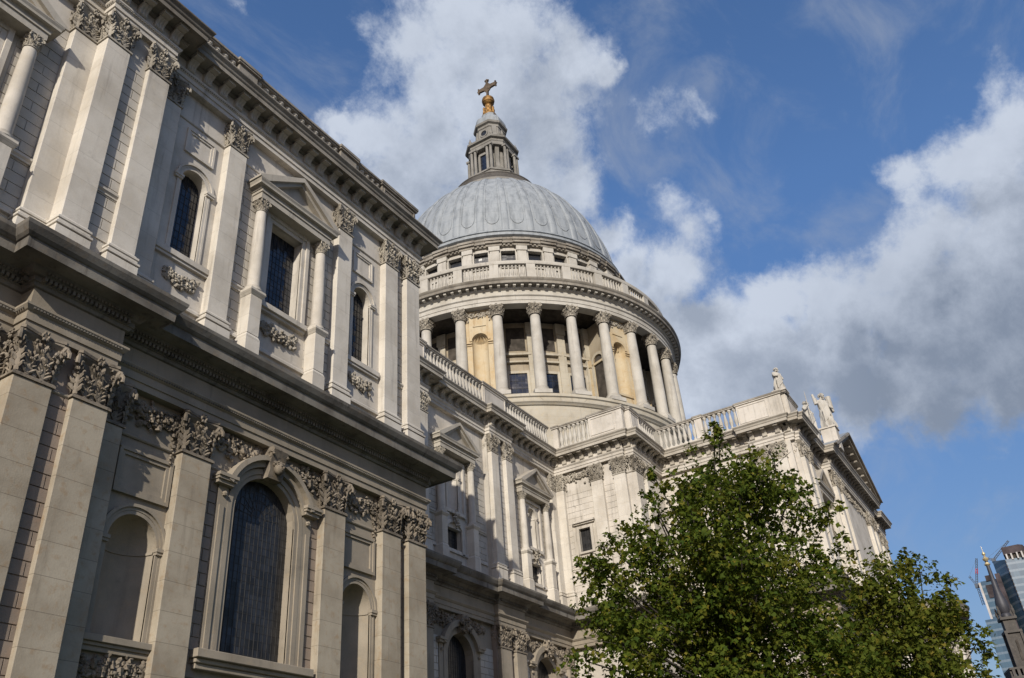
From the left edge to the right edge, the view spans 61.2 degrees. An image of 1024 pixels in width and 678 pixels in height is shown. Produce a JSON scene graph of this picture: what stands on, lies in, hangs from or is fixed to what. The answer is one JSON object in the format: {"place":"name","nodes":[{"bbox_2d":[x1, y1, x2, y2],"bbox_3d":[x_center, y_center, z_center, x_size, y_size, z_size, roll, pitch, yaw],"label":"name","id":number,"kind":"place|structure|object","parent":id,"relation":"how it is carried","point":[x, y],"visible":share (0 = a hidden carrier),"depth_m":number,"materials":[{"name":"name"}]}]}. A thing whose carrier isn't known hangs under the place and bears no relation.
{"place":"outdoors","nodes":[
{"label":"outdoors","id":0,"kind":"place"},
{"bbox_2d":[178,0,1023,677],"label":"sky","id":1,"kind":"structure","parent":0,"point":[826,194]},
{"bbox_2d":[981,548,1023,677],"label":"church tower","id":2,"kind":"structure","parent":0,"point":[1012,634],"depth_m":138.64,"materials":[{"name":"stone"}]},
{"label":"ground","id":3,"kind":"structure","parent":0,"visible":0},
{"bbox_2d":[0,0,976,677],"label":"cathedral","id":4,"kind":"structure","parent":3,"relation":"on","point":[288,388],"depth_m":35.15,"materials":[{"name":"stone"}]},
{"bbox_2d":[0,20,15,75],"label":"window","id":5,"kind":"structure","parent":4,"relation":"in","point":[7,34],"depth_m":28.74,"materials":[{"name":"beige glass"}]},
{"bbox_2d":[155,162,215,279],"bbox_3d":[-12.682,-4.787,33.681,0.650,4.890,2.560,-21,-35,25],"label":"window","id":6,"kind":"structure","parent":4,"relation":"in","point":[176,247],"depth_m":33.70,"materials":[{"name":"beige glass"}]},
{"bbox_2d":[189,446,323,677],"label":"window","id":7,"kind":"structure","parent":4,"relation":"in","point":[240,626],"depth_m":30.51,"materials":[{"name":"black glass"}]},
{"bbox_2d":[260,212,309,335],"bbox_3d":[-9.975,-2.823,37.468,0.750,5.098,2.680,-21,-35,25],"label":"window","id":8,"kind":"structure","parent":4,"relation":"in","point":[278,255],"depth_m":37.70,"materials":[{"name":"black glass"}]},
{"bbox_2d":[348,281,379,379],"bbox_3d":[-7.323,-0.573,41.160,0.650,4.890,2.560,-21,-35,25],"label":"window","id":9,"kind":"structure","parent":4,"relation":"in","point":[356,307],"depth_m":41.22,"materials":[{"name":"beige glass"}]},
{"bbox_2d":[425,264,437,284],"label":"window","id":10,"kind":"structure","parent":4,"relation":"in","point":[433,269],"depth_m":103.71,"materials":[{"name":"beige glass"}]},
{"bbox_2d":[432,343,437,362],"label":"window","id":11,"kind":"structure","parent":4,"relation":"in","point":[434,345],"depth_m":96.66,"materials":[{"name":"black glass"}]},
{"bbox_2d":[444,337,455,372],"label":"window","id":12,"kind":"structure","parent":4,"relation":"in","point":[451,341],"depth_m":95.40,"materials":[{"name":"black glass"}]},
{"bbox_2d":[447,256,462,277],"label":"window","id":13,"kind":"structure","parent":4,"relation":"in","point":[457,261],"depth_m":102.56,"materials":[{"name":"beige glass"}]},
{"bbox_2d":[448,509,464,557],"bbox_3d":[-3.896,12.884,58.117,0.861,3.150,2.200,-21,-35,25],"label":"window","id":14,"kind":"structure","parent":4,"relation":"in","point":[452,536],"depth_m":58.34,"materials":[{"name":"beige glass"}]},
{"bbox_2d":[436,614,485,677],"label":"window","id":15,"kind":"structure","parent":4,"relation":"in","point":[451,656],"depth_m":54.28,"materials":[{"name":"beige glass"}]},
{"bbox_2d":[472,251,489,271],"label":"window","id":16,"kind":"structure","parent":4,"relation":"in","point":[479,257],"depth_m":101.90,"materials":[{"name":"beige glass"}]},
{"bbox_2d":[499,249,517,268],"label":"window","id":17,"kind":"structure","parent":4,"relation":"in","point":[506,254],"depth_m":101.82,"materials":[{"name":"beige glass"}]},
{"bbox_2d":[505,328,530,393],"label":"window","id":18,"kind":"structure","parent":4,"relation":"in","point":[518,381],"depth_m":92.84,"materials":[{"name":"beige glass"}]},
{"bbox_2d":[526,249,543,269],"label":"window","id":19,"kind":"structure","parent":4,"relation":"in","point":[531,254],"depth_m":102.32,"materials":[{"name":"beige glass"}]},
{"bbox_2d":[531,549,545,589],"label":"window","id":20,"kind":"structure","parent":4,"relation":"in","point":[537,554],"depth_m":66.34,"materials":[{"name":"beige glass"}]},
{"bbox_2d":[527,640,566,677],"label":"window","id":21,"kind":"structure","parent":4,"relation":"in","point":[537,668],"depth_m":62.35,"materials":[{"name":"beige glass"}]},
{"bbox_2d":[541,328,561,392],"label":"window","id":22,"kind":"structure","parent":4,"relation":"in","point":[553,377],"depth_m":93.58,"materials":[{"name":"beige glass"}]},
{"bbox_2d":[553,253,568,271],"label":"window","id":23,"kind":"structure","parent":4,"relation":"in","point":[557,257],"depth_m":103.35,"materials":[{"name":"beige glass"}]},
{"bbox_2d":[564,331,588,392],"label":"window","id":24,"kind":"structure","parent":4,"relation":"in","point":[566,336],"depth_m":94.49,"materials":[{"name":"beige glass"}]},
{"bbox_2d":[572,517,595,554],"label":"window","id":25,"kind":"structure","parent":4,"relation":"in","point":[587,535],"depth_m":69.85,"materials":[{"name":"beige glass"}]},
{"bbox_2d":[577,259,590,281],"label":"window","id":26,"kind":"structure","parent":4,"relation":"in","point":[581,263],"depth_m":104.75,"materials":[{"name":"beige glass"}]},
{"bbox_2d":[772,367,785,390],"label":"statue","id":27,"kind":"object","parent":4,"relation":"on","point":[778,379],"visible":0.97,"depth_m":73.37,"materials":[{"name":"stone"}]},
{"bbox_2d":[802,393,818,429],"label":"statue","id":28,"kind":"object","parent":4,"relation":"on","point":[807,411],"visible":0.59,"depth_m":87.42,"materials":[{"name":"stone"}]},
{"bbox_2d":[811,393,837,427],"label":"statue","id":29,"kind":"object","parent":4,"relation":"on","point":[825,408],"visible":0.98,"depth_m":80.27,"materials":[{"name":"stone"}]},
{"bbox_2d":[797,546,1000,677],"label":"plane tree","id":30,"kind":"object","parent":3,"relation":"on","point":[917,639],"visible":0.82,"depth_m":35.12,"materials":[{"name":"green plant"}]},
{"bbox_2d":[978,544,1023,677],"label":"skyscraper","id":31,"kind":"structure","parent":3,"relation":"on","point":[1009,575],"depth_m":950.84,"materials":[{"name":"blue glass"}]},
{"bbox_2d":[969,558,984,604],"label":"tower crane","id":32,"kind":"object","parent":31,"relation":"on","point":[975,584],"visible":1,"depth_m":981.35,"materials":[{"name":"blue metal"}]},
{"bbox_2d":[987,540,1008,562],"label":"tower crane","id":33,"kind":"object","parent":31,"relation":"on","point":[994,558],"visible":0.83,"depth_m":986.19,"materials":[{"name":"grey metal"}]},
{"label":"lawn","id":34,"kind":"structure","parent":0,"visible":0},
{"bbox_2d":[552,420,902,677],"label":"plane tree","id":35,"kind":"object","parent":34,"relation":"on","point":[735,610],"visible":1,"depth_m":27.23,"materials":[{"name":"green plant"}]}
]}

